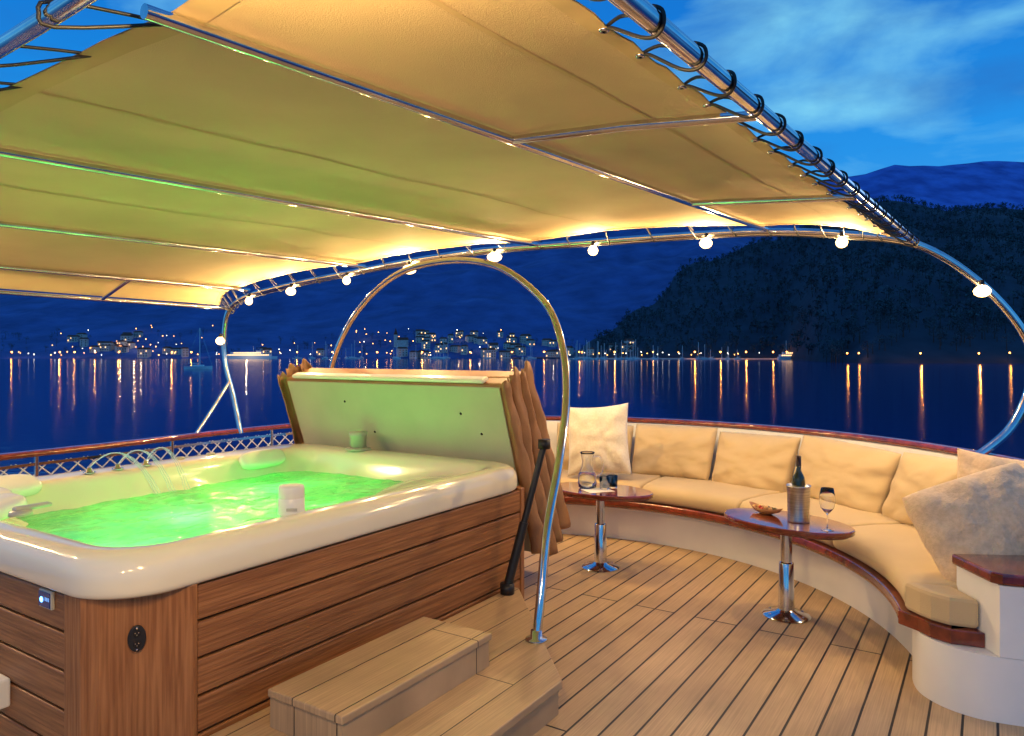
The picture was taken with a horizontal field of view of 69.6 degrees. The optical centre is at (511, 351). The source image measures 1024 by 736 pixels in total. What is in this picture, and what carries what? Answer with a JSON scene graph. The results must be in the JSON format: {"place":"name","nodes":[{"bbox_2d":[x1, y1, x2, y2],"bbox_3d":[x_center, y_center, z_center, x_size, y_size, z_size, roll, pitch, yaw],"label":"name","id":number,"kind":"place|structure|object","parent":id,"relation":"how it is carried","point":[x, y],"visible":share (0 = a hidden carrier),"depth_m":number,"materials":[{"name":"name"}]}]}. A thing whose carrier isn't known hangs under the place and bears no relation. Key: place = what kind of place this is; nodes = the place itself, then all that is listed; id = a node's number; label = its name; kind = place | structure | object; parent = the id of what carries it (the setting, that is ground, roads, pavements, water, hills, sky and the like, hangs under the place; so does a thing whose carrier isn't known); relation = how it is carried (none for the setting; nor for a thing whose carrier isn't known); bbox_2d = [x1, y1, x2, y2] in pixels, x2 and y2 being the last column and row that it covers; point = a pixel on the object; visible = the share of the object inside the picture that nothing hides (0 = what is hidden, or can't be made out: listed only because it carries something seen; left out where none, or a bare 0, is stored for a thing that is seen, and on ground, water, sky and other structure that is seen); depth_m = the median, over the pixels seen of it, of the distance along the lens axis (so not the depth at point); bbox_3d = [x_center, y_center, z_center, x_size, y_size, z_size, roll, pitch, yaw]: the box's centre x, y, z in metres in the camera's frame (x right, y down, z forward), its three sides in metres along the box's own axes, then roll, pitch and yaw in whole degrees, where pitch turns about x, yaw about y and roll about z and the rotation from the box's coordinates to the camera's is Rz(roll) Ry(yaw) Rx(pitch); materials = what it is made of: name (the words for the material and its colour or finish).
{"place":"outdoors","nodes":[
{"label":"outdoors","id":0,"kind":"place"},
{"bbox_2d":[0,203,851,357],"bbox_3d":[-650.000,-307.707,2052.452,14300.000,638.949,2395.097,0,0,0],"label":"hillside","id":1,"kind":"structure","parent":0,"point":[587,293],"depth_m":1172.28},
{"bbox_2d":[67,335,79,342],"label":"house","id":2,"kind":"structure","parent":1,"relation":"on","point":[72,339],"depth_m":971.19,"materials":[{"name":"paint"}]},
{"bbox_2d":[76,333,86,336],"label":"house","id":3,"kind":"structure","parent":1,"relation":"on","point":[82,334],"depth_m":984.93,"materials":[{"name":"paint"}]},
{"bbox_2d":[80,337,88,346],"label":"house","id":4,"kind":"structure","parent":1,"relation":"on","point":[83,342],"depth_m":948.68,"materials":[{"name":"paint"}]},
{"bbox_2d":[89,345,99,352],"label":"house","id":5,"kind":"structure","parent":1,"relation":"on","point":[92,348],"depth_m":912.71,"materials":[{"name":"paint"}]},
{"bbox_2d":[99,344,112,350],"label":"house","id":6,"kind":"structure","parent":1,"relation":"on","point":[104,347],"depth_m":920.44,"materials":[{"name":"paint"}]},
{"bbox_2d":[101,341,113,350],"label":"house","id":7,"kind":"structure","parent":1,"relation":"on","point":[107,343],"depth_m":923.52,"materials":[{"name":"paint"}]},
{"bbox_2d":[116,340,126,345],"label":"house","id":8,"kind":"structure","parent":1,"relation":"on","point":[123,342],"depth_m":931.67,"materials":[{"name":"paint"}]},
{"bbox_2d":[116,346,128,352],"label":"house","id":9,"kind":"structure","parent":1,"relation":"on","point":[124,350],"depth_m":911.43,"materials":[{"name":"paint"}]},
{"bbox_2d":[120,334,131,340],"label":"house","id":10,"kind":"structure","parent":1,"relation":"on","point":[126,337],"depth_m":963.73,"materials":[{"name":"paint"}]},
{"bbox_2d":[127,341,134,348],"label":"house","id":11,"kind":"structure","parent":1,"relation":"on","point":[130,344],"depth_m":935.30,"materials":[{"name":"paint"}]},
{"bbox_2d":[133,331,143,337],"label":"house","id":12,"kind":"structure","parent":1,"relation":"on","point":[139,334],"depth_m":997.82,"materials":[{"name":"paint"}]},
{"bbox_2d":[137,347,150,357],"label":"house","id":13,"kind":"structure","parent":1,"relation":"on","point":[143,352],"depth_m":883.95,"materials":[{"name":"paint"}]},
{"bbox_2d":[162,346,171,353],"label":"house","id":14,"kind":"structure","parent":1,"relation":"on","point":[165,349],"depth_m":907.70,"materials":[{"name":"paint"}]},
{"bbox_2d":[170,348,180,354],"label":"house","id":15,"kind":"structure","parent":1,"relation":"on","point":[176,351],"depth_m":900.26,"materials":[{"name":"paint"}]},
{"bbox_2d":[181,347,188,356],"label":"house","id":16,"kind":"structure","parent":1,"relation":"on","point":[184,351],"depth_m":888.71,"materials":[{"name":"paint"}]},
{"bbox_2d":[262,348,271,353],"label":"house","id":17,"kind":"structure","parent":1,"relation":"on","point":[267,350],"depth_m":883.86,"materials":[{"name":"paint"}]},
{"bbox_2d":[316,348,323,355],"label":"house","id":18,"kind":"structure","parent":1,"relation":"on","point":[319,351],"depth_m":901.91,"materials":[{"name":"paint"}]},
{"bbox_2d":[394,329,408,346],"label":"church","id":19,"kind":"structure","parent":1,"relation":"on","point":[400,341],"depth_m":956.29,"materials":[{"name":"paint"}]},
{"bbox_2d":[397,347,407,356],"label":"house","id":20,"kind":"structure","parent":1,"relation":"on","point":[403,351],"depth_m":900.47,"materials":[{"name":"paint"}]},
{"bbox_2d":[1,261,810,355],"bbox_3d":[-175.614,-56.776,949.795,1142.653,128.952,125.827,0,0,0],"label":"tree line","id":21,"kind":"object","parent":1,"relation":"on","point":[753,316],"visible":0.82,"depth_m":953.75,"materials":[{"name":"plant"}]},
{"bbox_2d":[410,350,417,357],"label":"house","id":22,"kind":"structure","parent":1,"relation":"on","point":[413,353],"depth_m":887.32,"materials":[{"name":"paint"}]},
{"bbox_2d":[416,336,423,342],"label":"house","id":23,"kind":"structure","parent":1,"relation":"on","point":[419,339],"depth_m":979.11,"materials":[{"name":"paint"}]},
{"bbox_2d":[416,329,424,335],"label":"house","id":24,"kind":"structure","parent":1,"relation":"on","point":[420,331],"depth_m":999.97,"materials":[{"name":"paint"}]},
{"bbox_2d":[418,350,424,357],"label":"house","id":25,"kind":"structure","parent":1,"relation":"on","point":[419,353],"depth_m":895.64,"materials":[{"name":"paint"}]},
{"bbox_2d":[421,339,429,349],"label":"house","id":26,"kind":"structure","parent":1,"relation":"on","point":[425,344],"depth_m":941.27,"materials":[{"name":"paint"}]},
{"bbox_2d":[422,351,428,357],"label":"house","id":27,"kind":"structure","parent":1,"relation":"on","point":[425,354],"depth_m":883.48,"materials":[{"name":"paint"}]},
{"bbox_2d":[425,332,435,341],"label":"house","id":28,"kind":"structure","parent":1,"relation":"on","point":[431,336],"depth_m":984.62,"materials":[{"name":"paint"}]},
{"bbox_2d":[435,343,442,352],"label":"house","id":29,"kind":"structure","parent":1,"relation":"on","point":[440,346],"depth_m":920.26,"materials":[{"name":"paint"}]},
{"bbox_2d":[439,337,446,341],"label":"house","id":30,"kind":"structure","parent":1,"relation":"on","point":[443,339],"depth_m":954.38,"materials":[{"name":"paint"}]},
{"bbox_2d":[440,342,447,352],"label":"house","id":31,"kind":"structure","parent":1,"relation":"on","point":[445,347],"depth_m":923.01,"materials":[{"name":"paint"}]},
{"bbox_2d":[447,334,453,342],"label":"house","id":32,"kind":"structure","parent":1,"relation":"on","point":[450,338],"depth_m":972.90,"materials":[{"name":"paint"}]},
{"bbox_2d":[449,345,460,352],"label":"house","id":33,"kind":"structure","parent":1,"relation":"on","point":[455,348],"depth_m":924.90,"materials":[{"name":"paint"}]},
{"bbox_2d":[455,330,463,337],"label":"house","id":34,"kind":"structure","parent":1,"relation":"on","point":[459,332],"depth_m":1004.89,"materials":[{"name":"paint"}]},
{"bbox_2d":[461,345,467,354],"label":"house","id":35,"kind":"structure","parent":1,"relation":"on","point":[464,349],"depth_m":912.83,"materials":[{"name":"paint"}]},
{"bbox_2d":[465,335,473,341],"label":"house","id":36,"kind":"structure","parent":1,"relation":"on","point":[468,338],"depth_m":980.15,"materials":[{"name":"paint"}]},
{"bbox_2d":[470,330,477,335],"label":"house","id":37,"kind":"structure","parent":1,"relation":"on","point":[474,332],"depth_m":1003.51,"materials":[{"name":"paint"}]},
{"bbox_2d":[474,336,482,343],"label":"house","id":38,"kind":"structure","parent":1,"relation":"on","point":[475,339],"depth_m":971.75,"materials":[{"name":"paint"}]},
{"bbox_2d":[477,337,487,344],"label":"house","id":39,"kind":"structure","parent":1,"relation":"on","point":[482,340],"depth_m":966.42,"materials":[{"name":"paint"}]},
{"bbox_2d":[480,348,484,357],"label":"house","id":40,"kind":"structure","parent":1,"relation":"on","point":[482,352],"depth_m":898.91,"materials":[{"name":"paint"}]},
{"bbox_2d":[484,348,495,357],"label":"house","id":41,"kind":"structure","parent":1,"relation":"on","point":[492,353],"depth_m":888.15,"materials":[{"name":"paint"}]},
{"bbox_2d":[489,343,497,351],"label":"house","id":42,"kind":"structure","parent":1,"relation":"on","point":[493,345],"depth_m":934.91,"materials":[{"name":"paint"}]},
{"bbox_2d":[497,331,502,337],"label":"house","id":43,"kind":"structure","parent":1,"relation":"on","point":[499,334],"depth_m":1001.32,"materials":[{"name":"paint"}]},
{"bbox_2d":[499,350,510,357],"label":"house","id":44,"kind":"structure","parent":1,"relation":"on","point":[504,353],"depth_m":889.98,"materials":[{"name":"paint"}]},
{"bbox_2d":[503,342,510,348],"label":"house","id":45,"kind":"structure","parent":1,"relation":"on","point":[506,345],"depth_m":951.10,"materials":[{"name":"paint"}]},
{"bbox_2d":[506,348,514,354],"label":"house","id":46,"kind":"structure","parent":1,"relation":"on","point":[512,350],"depth_m":916.61,"materials":[{"name":"paint"}]},
{"bbox_2d":[506,336,516,342],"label":"house","id":47,"kind":"structure","parent":1,"relation":"on","point":[512,339],"depth_m":980.13,"materials":[{"name":"paint"}]},
{"bbox_2d":[510,343,520,347],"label":"house","id":48,"kind":"structure","parent":1,"relation":"on","point":[512,345],"depth_m":945.63,"materials":[{"name":"paint"}]},
{"bbox_2d":[515,345,525,355],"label":"house","id":49,"kind":"structure","parent":1,"relation":"on","point":[520,350],"depth_m":914.64,"materials":[{"name":"paint"}]},
{"bbox_2d":[520,334,530,343],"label":"house","id":50,"kind":"structure","parent":1,"relation":"on","point":[523,337],"depth_m":980.93,"materials":[{"name":"paint"}]},
{"bbox_2d":[526,339,534,345],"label":"house","id":51,"kind":"structure","parent":1,"relation":"on","point":[532,342],"depth_m":971.54,"materials":[{"name":"paint"}]},
{"bbox_2d":[542,338,551,345],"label":"house","id":52,"kind":"structure","parent":1,"relation":"on","point":[545,341],"depth_m":973.58,"materials":[{"name":"paint"}]},
{"bbox_2d":[549,340,556,346],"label":"house","id":53,"kind":"structure","parent":1,"relation":"on","point":[552,343],"depth_m":968.50,"materials":[{"name":"paint"}]},
{"bbox_2d":[0,358,1023,475],"bbox_3d":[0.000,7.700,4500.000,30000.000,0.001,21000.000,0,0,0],"label":"sea","id":54,"kind":"structure","parent":0,"point":[46,403],"depth_m":127.43,"materials":[{"name":"blue liquid"}]},
{"bbox_2d":[184,328,211,368],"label":"sailboat","id":55,"kind":"object","parent":54,"relation":"on","point":[199,366],"visible":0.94,"depth_m":329.69,"materials":[{"name":"white paint"}]},
{"bbox_2d":[227,347,276,358],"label":"passenger ferry","id":56,"kind":"object","parent":54,"relation":"on","point":[248,355],"visible":0.98,"depth_m":857.50,"materials":[{"name":"white paint"}]},
{"bbox_2d":[525,341,533,358],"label":"sailboat","id":57,"kind":"object","parent":54,"relation":"on","point":[529,357],"visible":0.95,"depth_m":839.53,"materials":[{"name":"white paint"}]},
{"bbox_2d":[618,340,623,359],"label":"sailboat","id":58,"kind":"object","parent":54,"relation":"on","point":[621,346],"visible":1,"depth_m":750.27,"materials":[{"name":"white paint"}]},
{"bbox_2d":[631,339,638,359],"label":"sailboat","id":59,"kind":"object","parent":54,"relation":"on","point":[635,352],"visible":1,"depth_m":748.37,"materials":[{"name":"white paint"}]},
{"bbox_2d":[777,352,792,359],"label":"passenger ferry","id":60,"kind":"object","parent":54,"relation":"on","point":[785,355],"visible":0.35,"depth_m":742.50,"materials":[{"name":"white paint"}]},
{"bbox_2d":[0,0,1023,180],"label":"sky","id":61,"kind":"structure","parent":0,"point":[873,85],"materials":[{"name":"blue"}]},
{"bbox_2d":[568,358,776,358],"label":"quay","id":62,"kind":"structure","parent":0,"point":[694,358],"depth_m":775.05,"materials":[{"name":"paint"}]},
{"bbox_2d":[512,201,1023,362],"bbox_3d":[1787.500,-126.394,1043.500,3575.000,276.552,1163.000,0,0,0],"label":"forest hill","id":63,"kind":"structure","parent":0,"point":[911,345],"depth_m":809.57,"materials":[{"name":"plant"}]},
{"bbox_2d":[545,350,554,356],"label":"house","id":64,"kind":"structure","parent":63,"relation":"on","point":[550,353],"depth_m":889.13,"materials":[{"name":"paint"}]},
{"bbox_2d":[555,349,559,356],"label":"house","id":65,"kind":"structure","parent":63,"relation":"on","point":[557,353],"depth_m":880.03,"materials":[{"name":"paint"}]},
{"bbox_2d":[566,346,573,355],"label":"house","id":66,"kind":"structure","parent":63,"relation":"on","point":[570,350],"depth_m":890.18,"materials":[{"name":"paint"}]},
{"bbox_2d":[588,347,593,355],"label":"house","id":67,"kind":"structure","parent":63,"relation":"on","point":[591,349],"depth_m":824.00,"materials":[{"name":"paint"}]},
{"bbox_2d":[609,343,617,351],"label":"house","id":68,"kind":"structure","parent":63,"relation":"on","point":[610,345],"depth_m":843.78,"materials":[{"name":"paint"}]},
{"bbox_2d":[622,343,632,351],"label":"house","id":69,"kind":"structure","parent":63,"relation":"on","point":[624,345],"depth_m":831.08,"materials":[{"name":"paint"}]},
{"bbox_2d":[624,339,634,346],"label":"house","id":70,"kind":"structure","parent":63,"relation":"on","point":[629,341],"depth_m":839.95,"materials":[{"name":"paint"}]},
{"bbox_2d":[594,195,1023,355],"bbox_3d":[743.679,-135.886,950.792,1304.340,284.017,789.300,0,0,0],"label":"forest","id":71,"kind":"object","parent":63,"relation":"on","point":[979,266],"visible":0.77,"depth_m":858.46,"materials":[{"name":"green plant"}]},
{"bbox_2d":[819,297,1023,362],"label":"tree line","id":72,"kind":"object","parent":63,"relation":"on","point":[831,349],"visible":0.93,"depth_m":550.85,"materials":[{"name":"green plant"}]},
{"bbox_2d":[821,161,1023,211],"bbox_3d":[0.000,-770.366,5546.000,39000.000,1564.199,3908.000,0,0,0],"label":"mountain","id":73,"kind":"structure","parent":0,"point":[983,183],"depth_m":5517.97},
{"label":"yacht hull","id":74,"kind":"object","parent":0,"visible":0},
{"bbox_2d":[524,534,1023,735],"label":"deck","id":75,"kind":"structure","parent":74,"relation":"on","point":[648,639],"depth_m":4.11,"materials":[{"name":"brown wood"}]},
{"bbox_2d":[0,444,523,735],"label":"hot tub","id":76,"kind":"object","parent":75,"relation":"on","point":[229,589],"visible":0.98,"depth_m":3.39,"materials":[{"name":"beige plastic"}]},
{"bbox_2d":[0,673,9,708],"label":"cable box","id":77,"kind":"object","parent":76,"relation":"attached to","point":[4,691],"visible":1,"depth_m":3.03,"materials":[{"name":"white plastic"}]},
{"bbox_2d":[8,501,51,516],"bbox_3d":[-2.241,0.730,3.422,0.100,0.040,0.180,0,0,33],"label":"valve handle","id":78,"kind":"object","parent":76,"relation":"on","point":[21,511],"visible":1,"depth_m":3.38,"materials":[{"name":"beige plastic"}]},
{"bbox_2d":[39,587,54,609],"bbox_3d":[-1.821,0.965,2.876,0.100,0.072,0.020,0,0,33],"label":"control panel","id":79,"kind":"object","parent":76,"relation":"attached to","point":[46,598],"visible":1,"depth_m":2.86,"materials":[{"name":"beige plastic"}]},
{"bbox_2d":[83,452,161,494],"bbox_3d":[-2.478,0.785,4.694,0.451,0.293,0.070,0,0,-22],"label":"fountain nozzle","id":80,"kind":"object","parent":76,"relation":"attached to","point":[89,470],"visible":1,"depth_m":4.72,"materials":[{"name":"metal"}]},
{"bbox_2d":[127,625,145,651],"bbox_3d":[-1.426,1.090,2.799,0.064,0.100,0.019,0,0,-28],"label":"cabinet socket","id":81,"kind":"object","parent":76,"relation":"attached to","point":[136,639],"visible":1,"depth_m":2.79,"materials":[{"name":"black plastic"}]},
{"bbox_2d":[112,450,175,492],"bbox_3d":[-2.410,0.785,4.831,0.385,0.293,0.070,0,0,-22],"label":"fountain nozzle","id":82,"kind":"object","parent":76,"relation":"attached to","point":[119,467],"visible":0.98,"depth_m":4.83,"materials":[{"name":"metal"}]},
{"bbox_2d":[140,447,190,489],"bbox_3d":[-2.325,0.785,4.931,0.325,0.293,0.070,0,0,0],"label":"fountain nozzle","id":83,"kind":"object","parent":76,"relation":"on","point":[146,463],"visible":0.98,"depth_m":4.94,"materials":[{"name":"metal"}]},
{"bbox_2d":[277,483,304,515],"bbox_3d":[-1.052,0.702,3.509,0.128,0.137,0.128,0,0,0],"label":"filter cap","id":84,"kind":"object","parent":76,"relation":"on","point":[291,498],"visible":0.92,"depth_m":3.46,"materials":[{"name":"white plastic"}]},
{"bbox_2d":[345,431,370,450],"bbox_3d":[-1.198,0.689,5.726,0.200,0.142,0.200,0,0,0],"label":"diverter knob","id":85,"kind":"object","parent":76,"relation":"on","point":[357,440],"visible":1,"depth_m":5.67,"materials":[{"name":"beige plastic"}]},
{"bbox_2d":[277,358,570,555],"bbox_3d":[-0.773,0.779,5.964,2.427,1.447,0.925,0,0,33],"label":"hot tub cover","id":86,"kind":"object","parent":76,"relation":"attached to","point":[497,416],"visible":0.69,"depth_m":5.47,"materials":[{"name":"green plastic"}]},
{"bbox_2d":[500,439,549,595],"bbox_3d":[0.089,1.055,4.737,0.353,0.970,0.090,0,0,-25],"label":"cover lift arm","id":87,"kind":"object","parent":76,"relation":"attached to","point":[507,586],"visible":1,"depth_m":4.71},
{"bbox_2d":[210,587,561,735],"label":"tub steps","id":88,"kind":"structure","parent":75,"relation":"on","point":[484,668],"depth_m":3.22,"materials":[{"name":"brown wood"}]},
{"bbox_2d":[329,257,570,643],"bbox_3d":[-0.513,0.486,5.504,0.748,2.436,3.463,0,0,-33],"label":"handrail hoop","id":89,"kind":"object","parent":75,"relation":"on","point":[535,636],"visible":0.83,"depth_m":4.68,"materials":[{"name":"metal"}]},
{"bbox_2d":[0,0,1023,454],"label":"awning","id":90,"kind":"object","parent":75,"relation":"on","point":[192,152],"visible":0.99,"depth_m":3.09,"materials":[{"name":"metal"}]},
{"bbox_2d":[219,231,1023,422],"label":"string lights","id":91,"kind":"object","parent":90,"relation":"attached to","point":[982,282],"visible":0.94,"depth_m":5.60,"materials":[{"name":"white glass"}]},
{"bbox_2d":[0,415,1023,475],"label":"stern railing","id":92,"kind":"object","parent":75,"relation":"on","point":[935,447],"visible":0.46,"depth_m":6.48,"materials":[{"name":"brown wood"}]},
{"bbox_2d":[0,432,293,475],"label":"rope net","id":93,"kind":"object","parent":92,"relation":"attached to","point":[41,467],"visible":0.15,"depth_m":6.83,"materials":[{"name":"grey fabric"}]},
{"bbox_2d":[561,482,653,571],"bbox_3d":[0.700,1.391,5.820,0.860,0.618,0.520,0,0,32],"label":"oval table","id":94,"kind":"object","parent":75,"relation":"on","point":[600,562],"visible":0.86,"depth_m":5.77,"materials":[{"name":"brown wood"}]},
{"bbox_2d":[578,451,603,488],"bbox_3d":[0.614,0.939,5.851,0.186,0.285,0.152,0,0,34],"label":"water jug","id":95,"kind":"object","parent":94,"relation":"on","point":[587,477],"visible":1,"depth_m":5.82,"materials":[{"name":"clear glass"}]},
{"bbox_2d":[581,488,613,492],"bbox_3d":[0.670,1.079,5.745,0.216,0.002,0.171,0,0,-19],"label":"paper napkin","id":96,"kind":"object","parent":94,"relation":"on","point":[596,490],"visible":0.8,"depth_m":5.73,"materials":[{"name":"white paper"}]},
{"bbox_2d":[599,476,609,489],"bbox_3d":[0.730,1.032,5.800,0.084,0.100,0.084,0,0,0],"label":"tumbler","id":97,"kind":"object","parent":96,"relation":"on","point":[604,481],"visible":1,"depth_m":5.77,"materials":[{"name":"clear glass"}]},
{"bbox_2d":[607,474,617,488],"bbox_3d":[0.800,1.032,5.860,0.084,0.100,0.084,0,0,0],"label":"tumbler","id":98,"kind":"object","parent":94,"relation":"on","point":[613,481],"visible":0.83,"depth_m":5.82,"materials":[{"name":"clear glass"}]},
{"bbox_2d":[546,421,1023,726],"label":"curved bench","id":99,"kind":"object","parent":75,"relation":"on","point":[961,640],"visible":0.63,"depth_m":5.26,"materials":[{"name":"beige fabric"}]},
{"bbox_2d":[567,403,631,476],"bbox_3d":[0.800,0.815,6.851,0.658,0.689,0.300,0,0,19],"label":"throw pillow","id":100,"kind":"object","parent":99,"relation":"on","point":[601,432],"visible":0.91,"depth_m":6.76,"materials":[{"name":"white fabric"}]},
{"bbox_2d":[902,462,1023,581],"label":"throw pillow","id":101,"kind":"object","parent":99,"relation":"on","point":[981,512],"visible":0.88,"depth_m":3.80,"materials":[{"name":"fabric"}]},
{"bbox_2d":[957,448,1023,478],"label":"throw pillow","id":102,"kind":"object","parent":99,"relation":"on","point":[970,462],"visible":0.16,"depth_m":4.32,"materials":[{"name":"fabric"}]},
{"bbox_2d":[724,508,854,623],"bbox_3d":[1.770,1.391,4.750,0.520,0.618,0.860,0,0,-40],"label":"oval table","id":103,"kind":"object","parent":75,"relation":"on","point":[785,610],"visible":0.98,"depth_m":4.70,"materials":[{"name":"brown wood"}]},
{"bbox_2d":[749,501,782,514],"bbox_3d":[1.700,1.052,4.930,0.110,0.058,0.280,0,0,-30],"label":"snack dish","id":104,"kind":"object","parent":103,"relation":"on","point":[763,509],"visible":1,"depth_m":4.91,"materials":[{"name":"brown wood"}]},
{"bbox_2d":[786,483,810,523],"bbox_3d":[1.830,0.966,4.700,0.150,0.232,0.150,0,0,0],"label":"wine cooler","id":105,"kind":"object","parent":103,"relation":"on","point":[798,505],"visible":0.94,"depth_m":4.64,"materials":[{"name":"metal"}]},
{"bbox_2d":[792,455,804,486],"bbox_3d":[1.830,0.857,4.700,0.080,0.390,0.080,0,0,0],"label":"wine bottle","id":106,"kind":"object","parent":105,"relation":"in","point":[798,478],"visible":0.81,"depth_m":4.68,"materials":[{"name":"green glass"}]},
{"bbox_2d":[819,487,835,531],"bbox_3d":[1.915,0.954,4.470,0.096,0.255,0.096,0,0,0],"label":"wine glass","id":107,"kind":"object","parent":103,"relation":"on","point":[827,499],"visible":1,"depth_m":4.44,"materials":[{"name":"clear glass"}]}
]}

